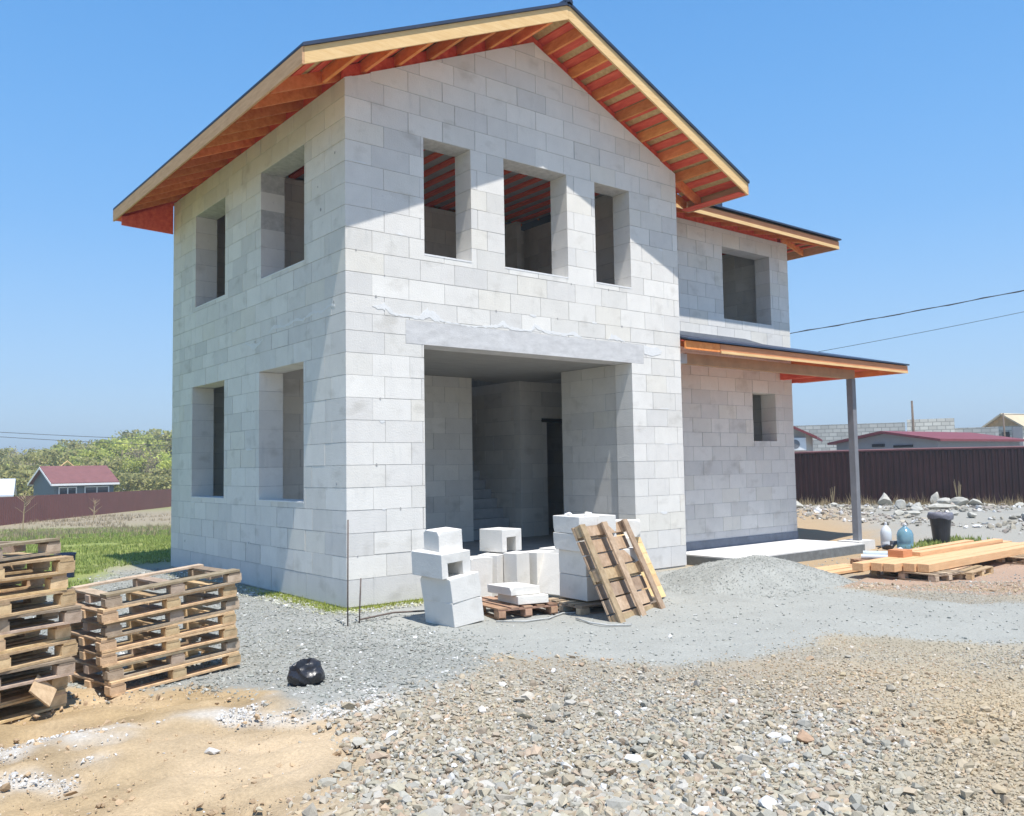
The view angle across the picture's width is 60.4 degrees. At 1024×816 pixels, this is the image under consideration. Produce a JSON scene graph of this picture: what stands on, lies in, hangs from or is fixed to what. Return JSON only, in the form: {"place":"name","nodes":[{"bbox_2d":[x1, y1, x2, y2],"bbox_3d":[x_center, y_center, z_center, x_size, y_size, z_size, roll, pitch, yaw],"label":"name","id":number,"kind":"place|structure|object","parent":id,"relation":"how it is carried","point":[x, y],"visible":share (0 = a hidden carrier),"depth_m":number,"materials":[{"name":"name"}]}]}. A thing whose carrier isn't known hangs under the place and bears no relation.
{"place":"outdoors","nodes":[
{"label":"outdoors","id":0,"kind":"place"},
{"bbox_2d":[0,525,170,587],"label":"grass","id":1,"kind":"structure","parent":0,"point":[159,543],"depth_m":20.98,"materials":[{"name":"plant"}]},
{"bbox_2d":[0,512,170,540],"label":"dry grass","id":2,"kind":"structure","parent":0,"point":[78,531],"depth_m":43.15,"materials":[{"name":"plant"}]},
{"bbox_2d":[0,494,1023,815],"bbox_3d":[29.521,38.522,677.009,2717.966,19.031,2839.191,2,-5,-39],"label":"ground","id":3,"kind":"structure","parent":0,"point":[172,782],"depth_m":7.32,"materials":[{"name":"gravel"}]},
{"bbox_2d":[0,479,16,496],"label":"white roofed shed","id":4,"kind":"structure","parent":3,"relation":"on","point":[7,487],"depth_m":66.75,"materials":[{"name":"paint"}]},
{"bbox_2d":[12,477,32,496],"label":"bush","id":5,"kind":"object","parent":3,"relation":"on","point":[21,482],"visible":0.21,"depth_m":84.19,"materials":[{"name":"green plant"}]},
{"bbox_2d":[0,464,49,495],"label":"bush","id":6,"kind":"object","parent":3,"relation":"on","point":[15,468],"visible":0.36,"depth_m":85.74,"materials":[{"name":"green plant"}]},
{"bbox_2d":[0,685,66,723],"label":"wooden pallet","id":7,"kind":"object","parent":3,"relation":"on","point":[59,700],"visible":0.48,"depth_m":6.71,"materials":[{"name":"brown wood"}]},
{"bbox_2d":[0,669,67,705],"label":"wooden pallet","id":8,"kind":"object","parent":7,"relation":"on","point":[59,683],"visible":0.3,"depth_m":6.75,"materials":[{"name":"brown wood"}]},
{"bbox_2d":[0,652,74,689],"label":"wooden pallet","id":9,"kind":"object","parent":8,"relation":"on","point":[62,667],"visible":0.57,"depth_m":6.68,"materials":[{"name":"brown wood"}]},
{"bbox_2d":[0,635,77,672],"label":"wooden pallet","id":10,"kind":"object","parent":9,"relation":"on","point":[65,648],"visible":0.61,"depth_m":6.74,"materials":[{"name":"brown wood"}]},
{"bbox_2d":[0,617,70,653],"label":"wooden pallet","id":11,"kind":"object","parent":10,"relation":"on","point":[58,633],"visible":0.64,"depth_m":6.75,"materials":[{"name":"brown wood"}]},
{"bbox_2d":[0,599,81,634],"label":"wooden pallet","id":12,"kind":"object","parent":11,"relation":"on","point":[70,614],"visible":0.63,"depth_m":6.76,"materials":[{"name":"brown wood"}]},
{"bbox_2d":[0,585,76,617],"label":"wooden pallet","id":13,"kind":"object","parent":12,"relation":"on","point":[64,598],"visible":0.66,"depth_m":6.78,"materials":[{"name":"brown wood"}]},
{"bbox_2d":[0,568,67,598],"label":"wooden pallet","id":14,"kind":"object","parent":13,"relation":"on","point":[55,582],"visible":0.63,"depth_m":6.77,"materials":[{"name":"brown wood"}]},
{"bbox_2d":[0,552,74,581],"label":"wooden pallet","id":15,"kind":"object","parent":14,"relation":"on","point":[61,564],"visible":0.84,"depth_m":6.79,"materials":[{"name":"brown wood"}]},
{"bbox_2d":[0,538,60,560],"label":"wooden pallet","id":16,"kind":"object","parent":15,"relation":"on","point":[47,546],"visible":1,"depth_m":6.83,"materials":[{"name":"brown wood"}]},
{"bbox_2d":[29,675,56,706],"bbox_3d":[-3.483,2.100,6.530,0.129,0.220,0.244,0,-4,-13],"label":"broken board","id":17,"kind":"object","parent":9,"relation":"attached to","point":[43,692],"visible":1,"depth_m":6.51,"materials":[{"name":"brown wood"}]},
{"bbox_2d":[6,448,66,466],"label":"spring tree","id":18,"kind":"object","parent":3,"relation":"on","point":[48,455],"visible":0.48,"depth_m":103.48,"materials":[{"name":"green plant"}]},
{"bbox_2d":[41,449,83,465],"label":"spring tree","id":19,"kind":"object","parent":3,"relation":"on","point":[67,456],"visible":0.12,"depth_m":112.75,"materials":[{"name":"green plant"}]},
{"bbox_2d":[27,465,119,495],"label":"grey house","id":20,"kind":"structure","parent":3,"relation":"on","point":[48,480],"depth_m":75.40,"materials":[{"name":"stone"}]},
{"bbox_2d":[84,486,108,492],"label":"window","id":21,"kind":"structure","parent":20,"relation":"in","point":[87,489],"depth_m":75.72,"materials":[{"name":"clear glass"}]},
{"bbox_2d":[53,439,112,452],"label":"spring tree","id":22,"kind":"object","parent":3,"relation":"on","point":[79,445],"visible":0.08,"depth_m":129.60,"materials":[{"name":"green plant"}]},
{"bbox_2d":[0,489,171,525],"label":"sheet metal fence","id":23,"kind":"object","parent":3,"relation":"on","point":[55,506],"visible":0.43,"depth_m":62.33,"materials":[{"name":"metal"}]},
{"bbox_2d":[63,447,118,472],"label":"spring tree","id":24,"kind":"object","parent":3,"relation":"on","point":[101,454],"visible":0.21,"depth_m":107.99,"materials":[{"name":"green plant"}]},
{"bbox_2d":[72,456,132,472],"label":"spring tree","id":25,"kind":"object","parent":3,"relation":"on","point":[116,462],"visible":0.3,"depth_m":98.72,"materials":[{"name":"green plant"}]},
{"bbox_2d":[89,438,151,471],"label":"spring tree","id":26,"kind":"object","parent":3,"relation":"on","point":[113,448],"visible":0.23,"depth_m":116.65,"materials":[{"name":"green plant"}]},
{"bbox_2d":[111,469,134,491],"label":"bush","id":27,"kind":"object","parent":3,"relation":"on","point":[119,477],"visible":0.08,"depth_m":83.61,"materials":[{"name":"green plant"}]},
{"bbox_2d":[112,454,149,474],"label":"spring tree","id":28,"kind":"object","parent":3,"relation":"on","point":[135,465],"visible":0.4,"depth_m":101.51,"materials":[{"name":"green plant"}]},
{"bbox_2d":[115,472,157,491],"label":"bush","id":29,"kind":"object","parent":3,"relation":"on","point":[130,486],"visible":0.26,"depth_m":89.57,"materials":[{"name":"green plant"}]},
{"bbox_2d":[115,428,161,438],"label":"spring tree","id":30,"kind":"object","parent":3,"relation":"on","point":[126,434],"visible":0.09,"depth_m":160.93,"materials":[{"name":"green plant"}]},
{"bbox_2d":[117,442,163,472],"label":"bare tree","id":31,"kind":"object","parent":3,"relation":"on","point":[134,452],"visible":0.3,"depth_m":113.96,"materials":[{"name":"green plant"}]},
{"bbox_2d":[122,475,171,490],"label":"bush","id":32,"kind":"object","parent":3,"relation":"on","point":[157,483],"visible":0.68,"depth_m":87.83,"materials":[{"name":"green plant"}]},
{"bbox_2d":[127,431,171,450],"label":"spring tree","id":33,"kind":"object","parent":3,"relation":"on","point":[146,439],"visible":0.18,"depth_m":131.33,"materials":[{"name":"green plant"}]},
{"bbox_2d":[68,642,240,697],"bbox_3d":[-3.170,2.303,7.819,0.801,0.118,1.216,-4,-2,39],"label":"wooden pallet","id":34,"kind":"object","parent":3,"relation":"on","point":[116,688],"visible":0.74,"depth_m":7.57,"materials":[{"name":"brown wood"}]},
{"bbox_2d":[70,633,239,681],"bbox_3d":[-3.190,2.185,7.854,0.804,0.118,1.216,-4,-2,40],"label":"wooden pallet","id":35,"kind":"object","parent":34,"relation":"on","point":[115,672],"visible":0.6,"depth_m":7.62,"materials":[{"name":"brown wood"}]},
{"bbox_2d":[76,620,237,667],"bbox_3d":[-3.208,2.063,7.844,0.800,0.118,1.216,-5,-2,44],"label":"wooden pallet","id":36,"kind":"object","parent":35,"relation":"on","point":[108,659],"visible":0.64,"depth_m":7.59,"materials":[{"name":"brown wood"}]},
{"bbox_2d":[70,606,235,652],"bbox_3d":[-3.220,1.943,7.850,0.800,0.118,1.216,-5,-2,43],"label":"wooden pallet","id":37,"kind":"object","parent":36,"relation":"on","point":[98,640],"visible":0.68,"depth_m":7.60,"materials":[{"name":"brown wood"}]},
{"bbox_2d":[70,593,239,637],"bbox_3d":[-3.201,1.825,7.884,0.804,0.118,1.216,-4,-1,42],"label":"wooden pallet","id":38,"kind":"object","parent":37,"relation":"on","point":[114,629],"visible":0.69,"depth_m":7.65,"materials":[{"name":"brown wood"}]},
{"bbox_2d":[76,580,236,624],"bbox_3d":[-3.213,1.701,7.844,0.800,0.118,1.216,-4,-1,42],"label":"wooden pallet","id":39,"kind":"object","parent":38,"relation":"on","point":[105,615],"visible":0.66,"depth_m":7.59,"materials":[{"name":"brown wood"}]},
{"bbox_2d":[71,564,241,608],"bbox_3d":[-3.180,1.583,7.884,0.804,0.118,1.216,-5,-1,44],"label":"wooden pallet","id":40,"kind":"object","parent":39,"relation":"on","point":[144,581],"visible":0.94,"depth_m":7.75,"materials":[{"name":"brown wood"}]},
{"bbox_2d":[143,441,171,456],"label":"spring tree","id":41,"kind":"object","parent":3,"relation":"on","point":[155,451],"visible":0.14,"depth_m":119.84,"materials":[{"name":"green plant"}]},
{"bbox_2d":[143,468,171,486],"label":"bush","id":42,"kind":"object","parent":3,"relation":"on","point":[160,472],"visible":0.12,"depth_m":90.84,"materials":[{"name":"green plant"}]},
{"bbox_2d":[148,429,171,444],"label":"spring tree","id":43,"kind":"object","parent":3,"relation":"on","point":[163,436],"visible":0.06,"depth_m":132.51,"materials":[{"name":"green plant"}]},
{"bbox_2d":[153,450,171,473],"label":"spring tree","id":44,"kind":"object","parent":3,"relation":"on","point":[163,464],"visible":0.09,"depth_m":93.53,"materials":[{"name":"green plant"}]},
{"bbox_2d":[0,686,379,815],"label":"clay crumbs","id":45,"kind":"object","parent":3,"relation":"on","point":[238,811],"visible":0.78,"depth_m":5.35,"materials":[{"name":"soil"}]},
{"bbox_2d":[0,682,389,815],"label":"clay clods","id":46,"kind":"object","parent":3,"relation":"on","point":[7,786],"visible":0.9,"depth_m":5.38,"materials":[{"name":"soil"}]},
{"bbox_2d":[0,687,401,793],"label":"lime crumbs","id":47,"kind":"object","parent":3,"relation":"on","point":[23,784],"visible":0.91,"depth_m":6.16,"materials":[{"name":"stone"}]},
{"bbox_2d":[164,571,423,614],"bbox_3d":[-3.651,2.746,13.153,2.743,0.084,7.132,6,-8,-60],"label":"plinth rubble","id":48,"kind":"object","parent":3,"relation":"on","point":[401,605],"visible":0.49,"depth_m":11.68,"materials":[{"name":"gravel"}]},
{"bbox_2d":[256,590,423,612],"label":"weeds","id":49,"kind":"object","parent":3,"relation":"on","point":[325,606],"visible":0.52,"depth_m":11.79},
{"bbox_2d":[347,520,348,625],"bbox_3d":[-1.897,1.956,10.159,0.028,1.320,0.018,2,-5,-39],"label":"steel stake","id":50,"kind":"object","parent":3,"relation":"on","point":[347,571],"visible":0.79,"depth_m":10.16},
{"bbox_2d":[24,567,738,725],"bbox_3d":[-2.395,2.584,11.221,11.369,0.167,10.069,-1,-4,7],"label":"crushed stone","id":51,"kind":"object","parent":3,"relation":"on","point":[349,676],"visible":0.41,"depth_m":8.48,"materials":[{"name":"gravel"}]},
{"bbox_2d":[287,658,324,686],"bbox_3d":[-1.686,2.164,7.195,0.307,0.221,0.244,0,-4,-19],"label":"rubbish bag","id":52,"kind":"object","parent":51,"relation":"on","point":[304,672],"visible":0.96,"depth_m":7.12,"materials":[{"name":"black plastic"}]},
{"bbox_2d":[424,596,483,627],"bbox_3d":[-0.689,2.370,10.344,0.425,0.282,0.623,-5,-2,-38],"label":"aerated block","id":53,"kind":"object","parent":3,"relation":"on","point":[462,613],"depth_m":10.13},
{"bbox_2d":[420,571,480,603],"bbox_3d":[-0.722,2.092,10.343,0.424,0.284,0.623,-7,-1,-40],"label":"aerated block","id":54,"kind":"object","parent":53,"relation":"on","point":[454,588],"depth_m":10.14,"materials":[{"name":"concrete"}]},
{"bbox_2d":[411,549,470,579],"bbox_3d":[-0.838,1.817,10.350,0.423,0.283,0.604,-3,0,-41],"label":"aerated block","id":55,"kind":"object","parent":54,"relation":"on","point":[434,564],"depth_m":10.20,"materials":[{"name":"concrete"}]},
{"bbox_2d":[424,527,462,551],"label":"aerated block","id":56,"kind":"object","parent":55,"relation":"on","point":[442,539],"depth_m":10.31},
{"bbox_2d":[470,556,492,597],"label":"aerated block","id":57,"kind":"object","parent":3,"relation":"on","point":[482,566],"depth_m":11.78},
{"bbox_2d":[478,552,503,596],"bbox_3d":[-0.262,2.335,12.253,0.304,0.603,0.381,-3,-4,23],"label":"aerated block","id":58,"kind":"object","parent":3,"relation":"on","point":[498,568],"depth_m":12.08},
{"bbox_2d":[480,527,521,552],"bbox_3d":[-0.165,1.876,12.536,0.455,0.314,0.403,-4,-5,42],"label":"aerated block","id":59,"kind":"object","parent":58,"relation":"on","point":[499,539],"depth_m":12.42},
{"bbox_2d":[113,0,909,607],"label":"unfinished house","id":60,"kind":"structure","parent":3,"relation":"on","point":[523,270],"depth_m":14.71,"materials":[{"name":"concrete"}]},
{"bbox_2d":[503,551,529,583],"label":"aerated block","id":61,"kind":"object","parent":3,"relation":"on","point":[516,566],"depth_m":12.14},
{"bbox_2d":[482,595,557,619],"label":"wooden pallet","id":62,"kind":"object","parent":3,"relation":"on","point":[501,608],"visible":0.64,"depth_m":10.57,"materials":[{"name":"brown wood"}]},
{"bbox_2d":[498,593,548,604],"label":"aerated block","id":63,"kind":"object","parent":62,"relation":"on","point":[530,599],"depth_m":10.56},
{"bbox_2d":[487,582,539,595],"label":"aerated block","id":64,"kind":"object","parent":63,"relation":"on","point":[513,588],"depth_m":10.65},
{"bbox_2d":[496,612,575,621],"bbox_3d":[0.381,2.472,10.382,1.192,0.032,0.224,1,-4,-29],"label":"cable","id":65,"kind":"object","parent":3,"relation":"on","point":[535,619],"visible":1,"depth_m":10.21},
{"bbox_2d":[527,549,554,584],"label":"aerated block","id":66,"kind":"object","parent":3,"relation":"on","point":[535,558],"depth_m":12.35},
{"bbox_2d":[538,552,560,596],"bbox_3d":[0.594,2.308,12.209,0.502,0.582,0.102,-5,-25,45],"label":"aerated block","id":67,"kind":"object","parent":3,"relation":"on","point":[549,581],"depth_m":12.20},
{"bbox_2d":[544,596,656,614],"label":"wooden pallet","id":68,"kind":"object","parent":3,"relation":"on","point":[580,606],"visible":0.36,"depth_m":10.86,"materials":[{"name":"brown wood"}]},
{"bbox_2d":[560,573,602,600],"bbox_3d":[0.884,2.242,11.082,0.294,0.298,0.563,2,-5,-34],"label":"aerated block","id":69,"kind":"object","parent":68,"relation":"on","point":[578,587],"depth_m":10.91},
{"bbox_2d":[559,549,603,575],"bbox_3d":[0.875,1.943,11.109,0.292,0.299,0.563,2,-5,-33],"label":"aerated block","id":70,"kind":"object","parent":69,"relation":"on","point":[572,562],"depth_m":11.01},
{"bbox_2d":[553,532,597,551],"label":"aerated block","id":71,"kind":"object","parent":70,"relation":"on","point":[565,541],"depth_m":11.07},
{"bbox_2d":[553,514,597,533],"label":"aerated block","id":72,"kind":"object","parent":71,"relation":"on","point":[564,523],"depth_m":11.02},
{"bbox_2d":[571,519,665,622],"bbox_3d":[1.316,1.984,10.697,0.140,1.263,1.180,-33,-21,30],"label":"wooden pallet","id":73,"kind":"object","parent":3,"relation":"on","point":[600,574],"visible":0.88,"depth_m":10.65,"materials":[{"name":"brown wood"}]},
{"bbox_2d":[616,534,665,597],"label":"wooden pallet","id":74,"kind":"object","parent":3,"relation":"on","point":[650,567],"visible":0.16,"depth_m":11.73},
{"bbox_2d":[320,549,1023,668],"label":"yard pebbles","id":75,"kind":"object","parent":3,"relation":"on","point":[740,613],"visible":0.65,"depth_m":9.81,"materials":[{"name":"stone"}]},
{"bbox_2d":[758,795,776,810],"bbox_3d":[1.321,2.044,4.540,0.096,0.082,0.108,-1,-4,-6],"label":"stone","id":76,"kind":"object","parent":3,"relation":"on","point":[766,801],"visible":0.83,"depth_m":4.51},
{"bbox_2d":[660,555,877,602],"bbox_3d":[3.330,2.535,13.165,4.651,0.534,3.174,2,-5,-39],"label":"gravel pile","id":77,"kind":"object","parent":3,"relation":"on","point":[701,591],"visible":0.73,"depth_m":12.44,"materials":[{"name":"gravel"}]},
{"bbox_2d":[797,729,813,743],"bbox_3d":[1.881,2.110,5.621,0.130,0.099,0.073,-3,-4,27],"label":"stone","id":78,"kind":"object","parent":3,"relation":"on","point":[804,737],"visible":0.92,"depth_m":5.61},
{"bbox_2d":[793,426,821,451],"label":"dark roofed house","id":79,"kind":"structure","parent":3,"relation":"on","point":[801,433],"depth_m":42.81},
{"bbox_2d":[794,438,805,450],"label":"air conditioner","id":80,"kind":"object","parent":79,"relation":"attached to","point":[799,444],"visible":0.66,"depth_m":42.44,"materials":[{"name":"white paint"}]},
{"bbox_2d":[795,422,904,450],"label":"block building","id":81,"kind":"structure","parent":3,"relation":"on","point":[826,434],"depth_m":70.34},
{"bbox_2d":[880,522,891,545],"bbox_3d":[8.452,2.862,19.864,0.240,0.560,0.240,2,-5,-39],"label":"water bottle","id":82,"kind":"object","parent":3,"relation":"on","point":[885,535],"visible":0.82,"depth_m":19.78,"materials":[{"name":"plastic"}]},
{"bbox_2d":[896,523,913,548],"bbox_3d":[8.613,2.820,19.264,0.340,0.580,0.340,2,-5,-39],"label":"water bottle","id":83,"kind":"object","parent":3,"relation":"on","point":[905,536],"visible":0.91,"depth_m":19.14,"materials":[{"name":"blue plastic"}]},
{"bbox_2d":[794,446,1023,503],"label":"sheet metal fence","id":84,"kind":"object","parent":3,"relation":"on","point":[997,472],"visible":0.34,"depth_m":30.58,"materials":[{"name":"metal"}]},
{"bbox_2d":[797,503,1023,533],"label":"yard rubble gravel","id":85,"kind":"structure","parent":3,"relation":"on","point":[840,512],"depth_m":26.10,"materials":[{"name":"stone"}]},
{"bbox_2d":[797,492,1023,505],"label":"fence stalks","id":86,"kind":"object","parent":3,"relation":"on","point":[826,502],"visible":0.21,"depth_m":30.37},
{"bbox_2d":[870,569,965,581],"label":"wooden pallet","id":87,"kind":"object","parent":3,"relation":"on","point":[945,574],"visible":0.63,"depth_m":14.37,"materials":[{"name":"brown wood"}]},
{"bbox_2d":[852,557,899,570],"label":"sawn beam","id":88,"kind":"structure","parent":87,"relation":"on","point":[865,565],"depth_m":14.63,"materials":[{"name":"brown wood"}]},
{"bbox_2d":[888,548,911,557],"bbox_3d":[6.820,2.549,15.451,0.320,0.120,0.280,2,-5,-39],"label":"wood offcut","id":89,"kind":"object","parent":88,"relation":"on","point":[900,553],"visible":1,"depth_m":15.36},
{"bbox_2d":[912,540,973,550],"bbox_3d":[8.115,2.635,16.683,2.900,0.070,0.170,3,-5,-42],"label":"sawn plank","id":90,"kind":"object","parent":88,"relation":"on","point":[942,545],"visible":0.38,"depth_m":16.76,"materials":[{"name":"brown wood"}]},
{"bbox_2d":[871,540,1011,570],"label":"sawn beam","id":91,"kind":"structure","parent":87,"relation":"on","point":[877,566],"depth_m":14.87,"materials":[{"name":"brown wood"}]},
{"bbox_2d":[912,538,1002,555],"bbox_3d":[8.477,2.626,16.639,3.600,0.070,0.170,2,-5,-40],"label":"sawn plank","id":92,"kind":"object","parent":91,"relation":"on","point":[953,547],"visible":1,"depth_m":16.38,"materials":[{"name":"brown wood"}]},
{"bbox_2d":[883,542,1018,571],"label":"sawn beam","id":93,"kind":"structure","parent":87,"relation":"on","point":[895,566],"depth_m":15.09,"materials":[{"name":"brown wood"}]},
{"bbox_2d":[827,431,1023,449],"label":"house","id":94,"kind":"structure","parent":3,"relation":"on","point":[892,439],"depth_m":47.87,"materials":[{"name":"metal"}]},
{"bbox_2d":[907,418,954,431],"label":"block building","id":95,"kind":"structure","parent":3,"relation":"on","point":[936,425],"depth_m":67.67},
{"bbox_2d":[927,512,953,542],"bbox_3d":[9.808,2.733,20.104,0.554,0.711,0.555,2,-5,-39],"label":"black bucket","id":96,"kind":"object","parent":3,"relation":"on","point":[940,523],"visible":0.92,"depth_m":19.93,"materials":[{"name":"plastic"}]},
{"bbox_2d":[896,534,992,548],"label":"yard weeds","id":97,"kind":"object","parent":3,"relation":"on","point":[927,542],"visible":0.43,"depth_m":20.06,"materials":[{"name":"green plant"}]},
{"bbox_2d":[922,565,993,579],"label":"wooden pallet","id":98,"kind":"object","parent":3,"relation":"on","point":[969,571],"visible":0.55,"depth_m":14.70,"materials":[{"name":"brown wood"}]},
{"bbox_2d":[955,427,998,435],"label":"block building","id":99,"kind":"structure","parent":3,"relation":"on","point":[988,430],"depth_m":66.54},
{"bbox_2d":[982,413,1023,445],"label":"block house","id":100,"kind":"structure","parent":3,"relation":"on","point":[1011,421],"depth_m":69.43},
{"bbox_2d":[986,554,1023,564],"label":"wooden pallet","id":101,"kind":"object","parent":3,"relation":"on","point":[1011,559],"visible":0.31,"depth_m":16.41,"materials":[{"name":"brown wood"}]},
{"bbox_2d":[903,542,1023,571],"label":"sawn beam","id":102,"kind":"structure","parent":101,"relation":"on","point":[910,566],"depth_m":15.32,"materials":[{"name":"brown wood"}]},
{"bbox_2d":[917,545,1023,572],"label":"sawn beam","id":103,"kind":"structure","parent":101,"relation":"on","point":[947,563],"depth_m":15.24,"materials":[{"name":"brown wood"}]},
{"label":"aerated block","id":104,"kind":"object","parent":3,"relation":"on","visible":0},
{"bbox_2d":[616,519,639,536],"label":"aerated block","id":105,"kind":"object","parent":104,"relation":"on","point":[634,525],"depth_m":11.65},
{"bbox_2d":[0,0,1023,455],"label":"sky","id":106,"kind":"structure","parent":0,"point":[893,130],"materials":[{"name":"blue"}]},
{"bbox_2d":[256,581,1023,815],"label":"coarse gravel","id":107,"kind":"structure","parent":0,"point":[585,796],"depth_m":5.54,"materials":[{"name":"gravel"}]},
{"bbox_2d":[790,290,1023,333],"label":"overhead cable","id":108,"kind":"object","parent":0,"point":[909,312],"visible":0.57,"depth_m":25.39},
{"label":"aerated block","id":109,"kind":"object","parent":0,"visible":0},
{"bbox_2d":[575,514,615,531],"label":"aerated block","id":110,"kind":"object","parent":109,"relation":"on","point":[610,520],"depth_m":11.10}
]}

